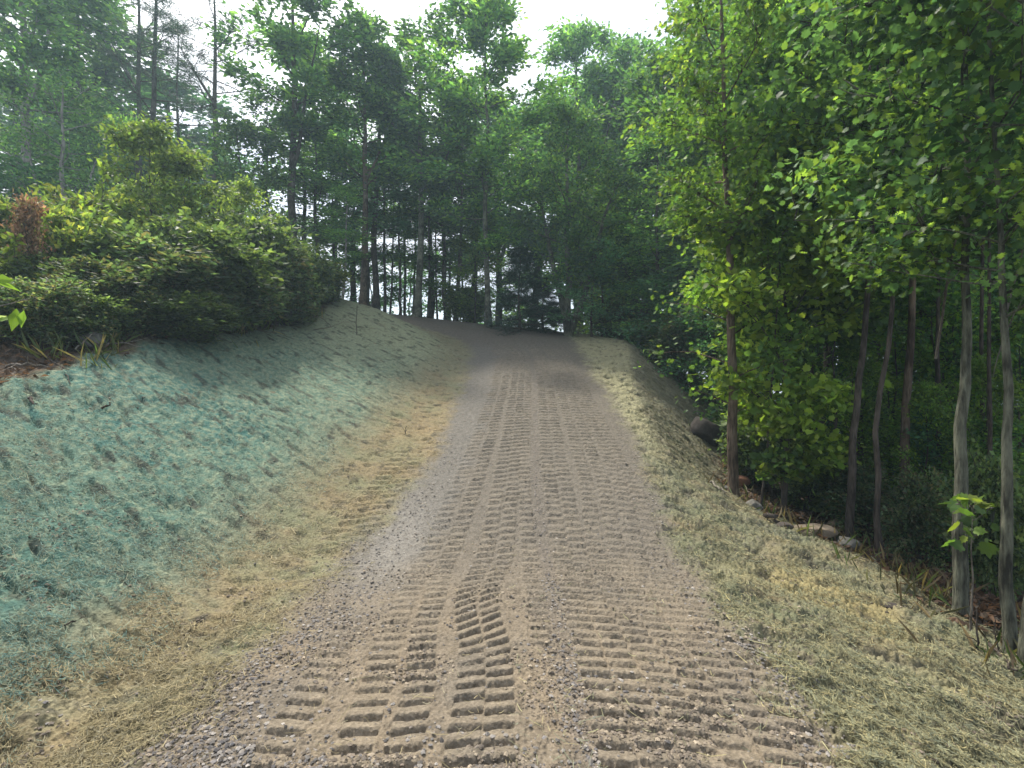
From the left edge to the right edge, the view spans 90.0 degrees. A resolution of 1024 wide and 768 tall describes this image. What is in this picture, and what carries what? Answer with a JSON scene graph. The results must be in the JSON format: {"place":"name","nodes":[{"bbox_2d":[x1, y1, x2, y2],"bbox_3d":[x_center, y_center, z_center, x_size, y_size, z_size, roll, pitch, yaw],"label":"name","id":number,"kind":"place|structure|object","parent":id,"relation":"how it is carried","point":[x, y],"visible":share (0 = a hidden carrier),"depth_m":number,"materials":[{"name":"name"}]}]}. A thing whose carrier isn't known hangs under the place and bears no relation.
{"place":"outdoors","nodes":[
{"label":"outdoors","id":0,"kind":"place"},
{"bbox_2d":[12,305,324,369],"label":"grass","id":1,"kind":"structure","parent":0,"point":[98,351],"depth_m":6.60,"materials":[{"name":"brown plant"}]},
{"bbox_2d":[0,274,122,347],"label":"shrub","id":2,"kind":"object","parent":1,"relation":"on","point":[46,318],"visible":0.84,"depth_m":6.73,"materials":[{"name":"green plant"}]},
{"bbox_2d":[47,283,144,343],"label":"shrub","id":3,"kind":"object","parent":1,"relation":"on","point":[102,304],"visible":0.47,"depth_m":7.13,"materials":[{"name":"green plant"}]},
{"bbox_2d":[0,298,473,767],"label":"bank","id":4,"kind":"structure","parent":0,"point":[103,614],"depth_m":5.26,"materials":[{"name":"plant"}]},
{"bbox_2d":[105,289,196,337],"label":"shrub","id":5,"kind":"object","parent":4,"relation":"on","point":[147,320],"visible":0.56,"depth_m":7.64,"materials":[{"name":"green plant"}]},
{"bbox_2d":[0,304,326,382],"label":"leaf litter","id":6,"kind":"object","parent":4,"relation":"on","point":[6,372],"visible":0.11,"depth_m":6.32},
{"bbox_2d":[69,59,282,230],"bbox_3d":[-19.670,-11.358,30.928,11.518,15.241,12.827,0,0,-30],"label":"deciduous tree","id":7,"kind":"object","parent":4,"relation":"on","point":[148,89],"visible":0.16,"depth_m":31.67,"materials":[{"name":"green plant"}]},
{"bbox_2d":[136,289,246,343],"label":"shrub","id":8,"kind":"object","parent":4,"relation":"on","point":[203,314],"visible":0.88,"depth_m":8.05,"materials":[{"name":"green plant"}]},
{"bbox_2d":[105,193,286,331],"bbox_3d":[-5.916,-1.962,9.696,3.130,2.535,2.907,0,0,33],"label":"shrub","id":9,"kind":"object","parent":4,"relation":"on","point":[247,261],"visible":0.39,"depth_m":9.40,"materials":[{"name":"green plant"}]},
{"bbox_2d":[0,302,443,767],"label":"straw","id":10,"kind":"object","parent":4,"relation":"on","point":[18,642],"visible":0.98,"depth_m":3.81,"materials":[{"name":"plant"}]},
{"bbox_2d":[183,104,308,245],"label":"deciduous tree","id":11,"kind":"object","parent":4,"relation":"on","point":[242,131],"visible":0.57,"depth_m":18.51,"materials":[{"name":"green plant"}]},
{"bbox_2d":[0,304,511,767],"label":"straw","id":12,"kind":"object","parent":4,"relation":"on","point":[131,739],"visible":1,"depth_m":2.68,"materials":[{"name":"plant"}]},
{"bbox_2d":[204,77,319,226],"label":"deciduous tree","id":13,"kind":"object","parent":4,"relation":"on","point":[256,104],"visible":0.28,"depth_m":21.01,"materials":[{"name":"green plant"}]},
{"bbox_2d":[207,195,328,326],"bbox_3d":[-5.797,-2.465,11.436,2.933,3.010,2.724,0,0,-1],"label":"shrub","id":14,"kind":"object","parent":4,"relation":"on","point":[266,234],"visible":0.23,"depth_m":11.20,"materials":[{"name":"green plant"}]},
{"bbox_2d":[195,0,380,243],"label":"oak tree","id":15,"kind":"object","parent":4,"relation":"on","point":[292,47],"visible":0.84,"depth_m":18.78,"materials":[{"name":"green plant"}]},
{"bbox_2d":[254,241,322,324],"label":"shrub","id":16,"kind":"object","parent":4,"relation":"on","point":[304,267],"visible":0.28,"depth_m":11.60,"materials":[{"name":"green plant"}]},
{"bbox_2d":[287,241,338,313],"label":"shrub","id":17,"kind":"object","parent":4,"relation":"on","point":[324,268],"visible":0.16,"depth_m":13.64,"materials":[{"name":"green plant"}]},
{"bbox_2d":[315,183,377,298],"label":"deciduous tree","id":18,"kind":"object","parent":4,"relation":"on","point":[342,190],"visible":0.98,"depth_m":18.84,"materials":[{"name":"green plant"}]},
{"bbox_2d":[137,314,853,767],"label":"road","id":19,"kind":"structure","parent":0,"point":[525,380],"depth_m":3.40,"materials":[{"name":"soil"}]},
{"bbox_2d":[255,108,384,266],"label":"deciduous tree","id":20,"kind":"object","parent":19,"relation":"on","point":[317,176],"visible":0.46,"depth_m":21.94,"materials":[{"name":"green plant"}]},
{"bbox_2d":[313,41,432,309],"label":"deciduous tree","id":21,"kind":"object","parent":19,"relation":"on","point":[398,225],"visible":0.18,"depth_m":22.22,"materials":[{"name":"green plant"}]},
{"bbox_2d":[378,0,600,326],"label":"deciduous tree","id":22,"kind":"object","parent":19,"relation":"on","point":[477,25],"visible":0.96,"depth_m":18.64,"materials":[{"name":"green plant"}]},
{"bbox_2d":[0,0,997,393],"label":"sky","id":23,"kind":"structure","parent":0,"point":[622,15],"materials":[{"name":"white"}]},
{"bbox_2d":[0,300,1001,637],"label":"ground","id":24,"kind":"structure","parent":0,"point":[10,356],"depth_m":6.95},
{"bbox_2d":[0,189,56,270],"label":"dead shrub","id":25,"kind":"object","parent":24,"relation":"on","point":[27,219],"visible":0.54,"depth_m":7.98,"materials":[{"name":"brown plant"}]},
{"bbox_2d":[0,153,72,205],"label":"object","id":26,"kind":"object","parent":24,"relation":"on","point":[23,170],"visible":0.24,"depth_m":16.39,"materials":[{"name":"green plant"}]},
{"bbox_2d":[0,240,95,292],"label":"shrub","id":27,"kind":"object","parent":24,"relation":"on","point":[37,263],"visible":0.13,"depth_m":7.78,"materials":[{"name":"green plant"}]},
{"bbox_2d":[0,193,126,261],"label":"shrub","id":28,"kind":"object","parent":24,"relation":"on","point":[71,237],"visible":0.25,"depth_m":8.51,"materials":[{"name":"green plant"}]},
{"bbox_2d":[0,0,136,195],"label":"deciduous tree","id":29,"kind":"object","parent":24,"relation":"on","point":[40,17],"visible":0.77,"depth_m":18.84,"materials":[{"name":"green plant"}]},
{"bbox_2d":[0,36,144,205],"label":"forked tree","id":30,"kind":"object","parent":24,"relation":"on","point":[60,160],"visible":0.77,"depth_m":15.99,"materials":[{"name":"green plant"}]},
{"bbox_2d":[11,177,161,239],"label":"shrub","id":31,"kind":"object","parent":24,"relation":"on","point":[51,193],"visible":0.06,"depth_m":10.01,"materials":[{"name":"green plant"}]},
{"bbox_2d":[0,1,195,216],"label":"deciduous tree","id":32,"kind":"object","parent":24,"relation":"on","point":[94,57],"visible":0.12,"depth_m":24.04,"materials":[{"name":"green plant"}]},
{"bbox_2d":[30,249,174,335],"bbox_3d":[-6.285,-1.298,7.987,2.094,1.445,2.350,0,0,-9],"label":"shrub","id":33,"kind":"object","parent":24,"relation":"on","point":[100,283],"visible":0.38,"depth_m":7.63,"materials":[{"name":"green plant"}]},
{"bbox_2d":[31,104,210,230],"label":"deciduous tree","id":34,"kind":"object","parent":24,"relation":"on","point":[76,161],"visible":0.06,"depth_m":22.97,"materials":[{"name":"green plant"}]},
{"bbox_2d":[44,215,216,275],"bbox_3d":[-6.708,-1.950,9.345,2.672,2.403,2.877,0,0,-6],"label":"shrub","id":35,"kind":"object","parent":24,"relation":"on","point":[99,234],"visible":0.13,"depth_m":8.70,"materials":[{"name":"green plant"}]},
{"bbox_2d":[71,0,218,207],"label":"pine tree","id":36,"kind":"object","parent":24,"relation":"on","point":[138,78],"visible":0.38,"depth_m":21.91,"materials":[{"name":"green plant"}]},
{"bbox_2d":[86,111,215,225],"bbox_3d":[-7.653,-3.311,10.653,2.230,4.750,2.020,0,0,28],"label":"shrub","id":37,"kind":"object","parent":24,"relation":"on","point":[135,136],"visible":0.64,"depth_m":10.45,"materials":[{"name":"green plant"}]},
{"bbox_2d":[82,0,230,218],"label":"pine tree","id":38,"kind":"object","parent":24,"relation":"on","point":[154,100],"visible":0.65,"depth_m":20.94,"materials":[{"name":"green plant"}]},
{"bbox_2d":[89,230,245,324],"bbox_3d":[-6.004,-1.616,8.915,2.551,1.946,2.864,0,0,-13],"label":"shrub","id":39,"kind":"object","parent":24,"relation":"on","point":[176,265],"visible":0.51,"depth_m":8.38,"materials":[{"name":"green plant"}]},
{"bbox_2d":[125,138,249,237],"bbox_3d":[-7.133,-3.183,11.143,2.356,4.314,2.134,0,0,-18],"label":"shrub","id":40,"kind":"object","parent":24,"relation":"on","point":[208,192],"visible":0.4,"depth_m":10.99,"materials":[{"name":"green plant"}]},
{"bbox_2d":[113,0,286,214],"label":"pine tree","id":41,"kind":"object","parent":24,"relation":"on","point":[200,78],"visible":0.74,"depth_m":19.85,"materials":[{"name":"green plant"}]},
{"bbox_2d":[211,173,287,228],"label":"locust sapling","id":42,"kind":"object","parent":24,"relation":"on","point":[249,191],"visible":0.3,"depth_m":12.35,"materials":[{"name":"green plant"}]},
{"bbox_2d":[221,270,300,331],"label":"shrub","id":43,"kind":"object","parent":24,"relation":"on","point":[260,303],"visible":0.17,"depth_m":10.05,"materials":[{"name":"green plant"}]},
{"bbox_2d":[240,120,352,248],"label":"deciduous tree","id":44,"kind":"object","parent":24,"relation":"on","point":[300,217],"visible":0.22,"depth_m":23.49,"materials":[{"name":"green plant"}]},
{"bbox_2d":[307,1,444,305],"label":"deciduous tree","id":45,"kind":"object","parent":24,"relation":"on","point":[343,154],"visible":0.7,"depth_m":19.62,"materials":[{"name":"green plant"}]},
{"bbox_2d":[317,1,484,316],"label":"deciduous tree","id":46,"kind":"object","parent":24,"relation":"on","point":[401,38],"visible":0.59,"depth_m":19.95,"materials":[{"name":"green plant"}]},
{"bbox_2d":[392,60,501,319],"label":"deciduous tree","id":47,"kind":"object","parent":24,"relation":"on","point":[414,214],"visible":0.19,"depth_m":22.95,"materials":[{"name":"green plant"}]},
{"bbox_2d":[431,227,516,322],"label":"deciduous tree","id":48,"kind":"object","parent":24,"relation":"on","point":[475,235],"visible":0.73,"depth_m":20.81,"materials":[{"name":"green plant"}]},
{"bbox_2d":[399,60,548,288],"bbox_3d":[-2.147,-8.157,24.637,7.023,14.179,5.774,0,0,-41],"label":"deciduous tree","id":49,"kind":"object","parent":24,"relation":"on","point":[491,224],"visible":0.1,"depth_m":24.19,"materials":[{"name":"green plant"}]},
{"bbox_2d":[425,99,564,325],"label":"deciduous tree","id":50,"kind":"object","parent":24,"relation":"on","point":[520,215],"visible":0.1,"depth_m":31.86,"materials":[{"name":"green plant"}]},
{"bbox_2d":[0,333,1023,767],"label":"dirt crumbs","id":51,"kind":"object","parent":24,"relation":"on","point":[518,757],"visible":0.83,"depth_m":2.52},
{"bbox_2d":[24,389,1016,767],"bbox_3d":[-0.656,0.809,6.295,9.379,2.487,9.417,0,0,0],"label":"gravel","id":52,"kind":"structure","parent":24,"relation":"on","point":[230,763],"depth_m":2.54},
{"bbox_2d":[519,13,654,333],"bbox_3d":[3.204,-8.467,25.383,6.652,18.400,7.486,0,0,-2],"label":"deciduous tree","id":53,"kind":"object","parent":24,"relation":"on","point":[574,41],"visible":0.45,"depth_m":23.95,"materials":[{"name":"green plant"}]},
{"bbox_2d":[538,19,671,256],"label":"deciduous tree","id":54,"kind":"object","parent":24,"relation":"on","point":[629,48],"visible":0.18,"depth_m":25.02,"materials":[{"name":"green plant"}]},
{"bbox_2d":[634,0,745,287],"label":"deciduous tree","id":55,"kind":"object","parent":24,"relation":"on","point":[670,249],"visible":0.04,"depth_m":16.75,"materials":[{"name":"green plant"}]},
{"bbox_2d":[616,0,840,393],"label":"deciduous tree","id":56,"kind":"object","parent":24,"relation":"on","point":[646,103],"visible":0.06,"depth_m":14.76,"materials":[{"name":"green plant"}]},
{"bbox_2d":[670,238,837,438],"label":"understory tree","id":57,"kind":"object","parent":24,"relation":"on","point":[713,409],"visible":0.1,"depth_m":11.44,"materials":[{"name":"green plant"}]},
{"bbox_2d":[665,66,858,496],"bbox_3d":[4.082,-1.403,8.757,2.953,7.218,3.196,0,0,0],"label":"maple sapling","id":58,"kind":"object","parent":24,"relation":"on","point":[806,356],"visible":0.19,"depth_m":8.41,"materials":[{"name":"green plant"}]},
{"bbox_2d":[682,0,905,497],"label":"maple sapling","id":59,"kind":"object","parent":24,"relation":"on","point":[766,83],"visible":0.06,"depth_m":8.60,"materials":[{"name":"green plant"}]},
{"bbox_2d":[676,111,930,510],"bbox_3d":[4.111,-0.765,7.398,3.320,5.959,3.032,0,0,0],"label":"maple sapling","id":60,"kind":"object","parent":24,"relation":"on","point":[797,417],"visible":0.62,"depth_m":7.05,"materials":[{"name":"green plant"}]},
{"bbox_2d":[769,427,847,514],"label":"shrub","id":61,"kind":"object","parent":24,"relation":"on","point":[798,490],"visible":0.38,"depth_m":7.97,"materials":[{"name":"green plant"}]},
{"bbox_2d":[713,0,961,536],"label":"dark trunked tree","id":62,"kind":"object","parent":24,"relation":"on","point":[851,497],"visible":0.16,"depth_m":6.57,"materials":[{"name":"green plant"}]},
{"bbox_2d":[767,218,915,516],"bbox_3d":[4.968,-0.068,8.230,2.185,5.100,2.082,0,0,0],"label":"young tree","id":63,"kind":"object","parent":24,"relation":"on","point":[876,324],"visible":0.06,"depth_m":7.90,"materials":[{"name":"green plant"}]},
{"bbox_2d":[808,342,920,507],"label":"understory tree","id":64,"kind":"object","parent":24,"relation":"on","point":[849,354],"visible":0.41,"depth_m":8.22,"materials":[{"name":"green plant"}]},
{"bbox_2d":[712,404,1023,639],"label":"leaf litter","id":65,"kind":"object","parent":24,"relation":"on","point":[986,604],"visible":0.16,"depth_m":5.24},
{"bbox_2d":[721,0,1023,551],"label":"tree","id":66,"kind":"object","parent":24,"relation":"on","point":[801,76],"visible":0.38,"depth_m":5.79,"materials":[{"name":"green plant"}]},
{"bbox_2d":[745,0,1023,654],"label":"lichen trunked tree","id":67,"kind":"object","parent":24,"relation":"on","point":[1007,603],"visible":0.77,"depth_m":3.88,"materials":[{"name":"green plant"}]},
{"bbox_2d":[764,0,1023,618],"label":"lichen trunked tree","id":68,"kind":"object","parent":24,"relation":"on","point":[857,167],"visible":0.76,"depth_m":4.26,"materials":[{"name":"green plant"}]},
{"bbox_2d":[837,372,951,524],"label":"understory tree","id":69,"kind":"object","parent":24,"relation":"on","point":[897,382],"visible":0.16,"depth_m":8.54,"materials":[{"name":"green plant"}]},
{"bbox_2d":[829,299,960,484],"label":"understory tree","id":70,"kind":"object","parent":24,"relation":"on","point":[901,346],"visible":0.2,"depth_m":8.66,"materials":[{"name":"green plant"}]},
{"bbox_2d":[772,3,1023,552],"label":"brown trunked tree","id":71,"kind":"object","parent":24,"relation":"on","point":[907,385],"visible":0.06,"depth_m":7.17,"materials":[{"name":"green plant"}]},
{"bbox_2d":[880,464,951,571],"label":"shrub","id":72,"kind":"object","parent":24,"relation":"on","point":[921,520],"visible":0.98,"depth_m":5.90,"materials":[{"name":"green plant"}]},
{"bbox_2d":[873,378,977,559],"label":"understory tree","id":73,"kind":"object","parent":24,"relation":"on","point":[926,391],"visible":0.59,"depth_m":7.11,"materials":[{"name":"green plant"}]},
{"bbox_2d":[851,0,1023,663],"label":"lichen trunked tree","id":74,"kind":"object","parent":24,"relation":"on","point":[986,106],"visible":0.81,"depth_m":3.80,"materials":[{"name":"green plant"}]},
{"bbox_2d":[861,256,1023,479],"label":"young tree","id":75,"kind":"object","parent":24,"relation":"on","point":[952,297],"visible":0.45,"depth_m":8.01,"materials":[{"name":"green plant"}]},
{"bbox_2d":[864,257,1023,475],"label":"understory tree","id":76,"kind":"object","parent":24,"relation":"on","point":[928,329],"visible":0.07,"depth_m":9.26,"materials":[{"name":"green plant"}]},
{"bbox_2d":[871,278,1022,496],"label":"understory tree","id":77,"kind":"object","parent":24,"relation":"on","point":[952,324],"visible":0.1,"depth_m":8.80,"materials":[{"name":"green plant"}]},
{"bbox_2d":[872,398,1023,561],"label":"understory tree","id":78,"kind":"object","parent":24,"relation":"on","point":[931,455],"visible":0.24,"depth_m":7.26,"materials":[{"name":"green plant"}]},
{"bbox_2d":[920,416,1023,590],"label":"understory tree","id":79,"kind":"object","parent":24,"relation":"on","point":[1016,429],"visible":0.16,"depth_m":6.58,"materials":[{"name":"green plant"}]},
{"bbox_2d":[929,350,1023,571],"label":"understory tree","id":80,"kind":"object","parent":24,"relation":"on","point":[979,367],"visible":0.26,"depth_m":6.59,"materials":[{"name":"green plant"}]},
{"bbox_2d":[937,2,1023,590],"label":"young tree","id":81,"kind":"object","parent":24,"relation":"on","point":[990,421],"visible":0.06,"depth_m":5.61,"materials":[{"name":"green plant"}]},
{"bbox_2d":[938,438,1023,607],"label":"shrub","id":82,"kind":"object","parent":24,"relation":"on","point":[986,482],"visible":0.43,"depth_m":5.13,"materials":[{"name":"green plant"}]},
{"bbox_2d":[942,276,1023,484],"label":"understory tree","id":83,"kind":"object","parent":24,"relation":"on","point":[1018,322],"visible":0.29,"depth_m":7.34,"materials":[{"name":"green plant"}]},
{"bbox_2d":[515,327,1023,767],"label":"bank","id":84,"kind":"structure","parent":0,"point":[608,371],"depth_m":4.56,"materials":[{"name":"plant"}]},
{"bbox_2d":[368,168,433,314],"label":"young tree","id":85,"kind":"object","parent":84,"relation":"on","point":[384,253],"visible":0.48,"depth_m":23.50,"materials":[{"name":"green plant"}]},
{"bbox_2d":[388,184,458,317],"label":"young tree","id":86,"kind":"object","parent":84,"relation":"on","point":[429,282],"visible":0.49,"depth_m":22.92,"materials":[{"name":"green plant"}]},
{"bbox_2d":[422,70,504,320],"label":"deciduous tree","id":87,"kind":"object","parent":84,"relation":"on","point":[460,227],"visible":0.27,"depth_m":21.70,"materials":[{"name":"green plant"}]},
{"bbox_2d":[435,281,492,322],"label":"shrub","id":88,"kind":"object","parent":84,"relation":"on","point":[461,316],"visible":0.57,"depth_m":21.60,"materials":[{"name":"green plant"}]},
{"bbox_2d":[478,240,569,335],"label":"evergreen bush","id":89,"kind":"object","parent":84,"relation":"on","point":[517,261],"visible":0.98,"depth_m":18.35,"materials":[{"name":"green plant"}]},
{"bbox_2d":[491,95,649,336],"bbox_3d":[2.093,-5.775,18.299,5.417,8.746,5.123,0,0,-33],"label":"forked tree","id":90,"kind":"object","parent":84,"relation":"on","point":[572,118],"visible":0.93,"depth_m":17.84,"materials":[{"name":"green plant"}]},
{"bbox_2d":[543,236,639,336],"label":"tree","id":91,"kind":"object","parent":84,"relation":"on","point":[579,295],"visible":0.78,"depth_m":17.53,"materials":[{"name":"green plant"}]},
{"bbox_2d":[585,277,676,348],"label":"shrub","id":92,"kind":"object","parent":84,"relation":"on","point":[633,304],"visible":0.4,"depth_m":17.40,"materials":[{"name":"green plant"}]},
{"bbox_2d":[571,222,692,337],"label":"tree","id":93,"kind":"object","parent":84,"relation":"on","point":[631,232],"visible":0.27,"depth_m":18.25,"materials":[{"name":"green plant"}]},
{"bbox_2d":[590,124,697,311],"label":"deciduous tree","id":94,"kind":"object","parent":84,"relation":"on","point":[642,153],"visible":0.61,"depth_m":16.92,"materials":[{"name":"green plant"}]},
{"bbox_2d":[594,45,721,306],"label":"deciduous tree","id":95,"kind":"object","parent":84,"relation":"on","point":[653,79],"visible":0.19,"depth_m":18.56,"materials":[{"name":"green plant"}]},
{"bbox_2d":[610,252,723,365],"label":"tree","id":96,"kind":"object","parent":84,"relation":"on","point":[652,291],"visible":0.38,"depth_m":15.52,"materials":[{"name":"green plant"}]},
{"bbox_2d":[639,304,725,385],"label":"shrub","id":97,"kind":"object","parent":84,"relation":"on","point":[666,338],"visible":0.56,"depth_m":14.03,"materials":[{"name":"green plant"}]},
{"bbox_2d":[653,303,727,411],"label":"tree","id":98,"kind":"object","parent":84,"relation":"on","point":[704,348],"visible":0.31,"depth_m":13.51,"materials":[{"name":"green plant"}]},
{"bbox_2d":[621,0,836,498],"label":"deciduous tree","id":99,"kind":"object","parent":84,"relation":"on","point":[729,164],"visible":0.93,"depth_m":7.33,"materials":[{"name":"green plant"}]},
{"bbox_2d":[708,399,794,485],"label":"shrub","id":100,"kind":"object","parent":84,"relation":"on","point":[746,446],"visible":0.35,"depth_m":8.71,"materials":[{"name":"green plant"}]},
{"bbox_2d":[508,338,1023,767],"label":"straw","id":101,"kind":"object","parent":84,"relation":"on","point":[890,759],"visible":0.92,"depth_m":2.88,"materials":[{"name":"plant"}]},
{"bbox_2d":[717,151,833,509],"bbox_3d":[3.647,-0.476,7.060,1.572,5.201,1.624,0,0,23],"label":"young tree","id":102,"kind":"object","parent":84,"relation":"on","point":[781,319],"visible":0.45,"depth_m":6.99,"materials":[{"name":"green plant"}]},
{"bbox_2d":[745,443,813,512],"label":"young tree","id":103,"kind":"object","parent":84,"relation":"on","point":[770,462],"visible":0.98,"depth_m":6.89,"materials":[{"name":"green plant"}]},
{"bbox_2d":[688,403,1023,679],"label":"grass","id":104,"kind":"structure","parent":84,"relation":"on","point":[938,592],"depth_m":4.75,"materials":[{"name":"brown plant"}]},
{"bbox_2d":[815,456,897,542],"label":"shrub","id":105,"kind":"object","parent":84,"relation":"on","point":[865,491],"visible":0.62,"depth_m":7.27,"materials":[{"name":"green plant"}]},
{"bbox_2d":[936,492,1014,630],"bbox_3d":[3.512,1.545,3.925,0.518,1.432,0.417,0,0,0],"label":"seedling","id":106,"kind":"object","parent":84,"relation":"on","point":[957,503],"visible":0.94,"depth_m":3.93,"materials":[{"name":"green plant"}]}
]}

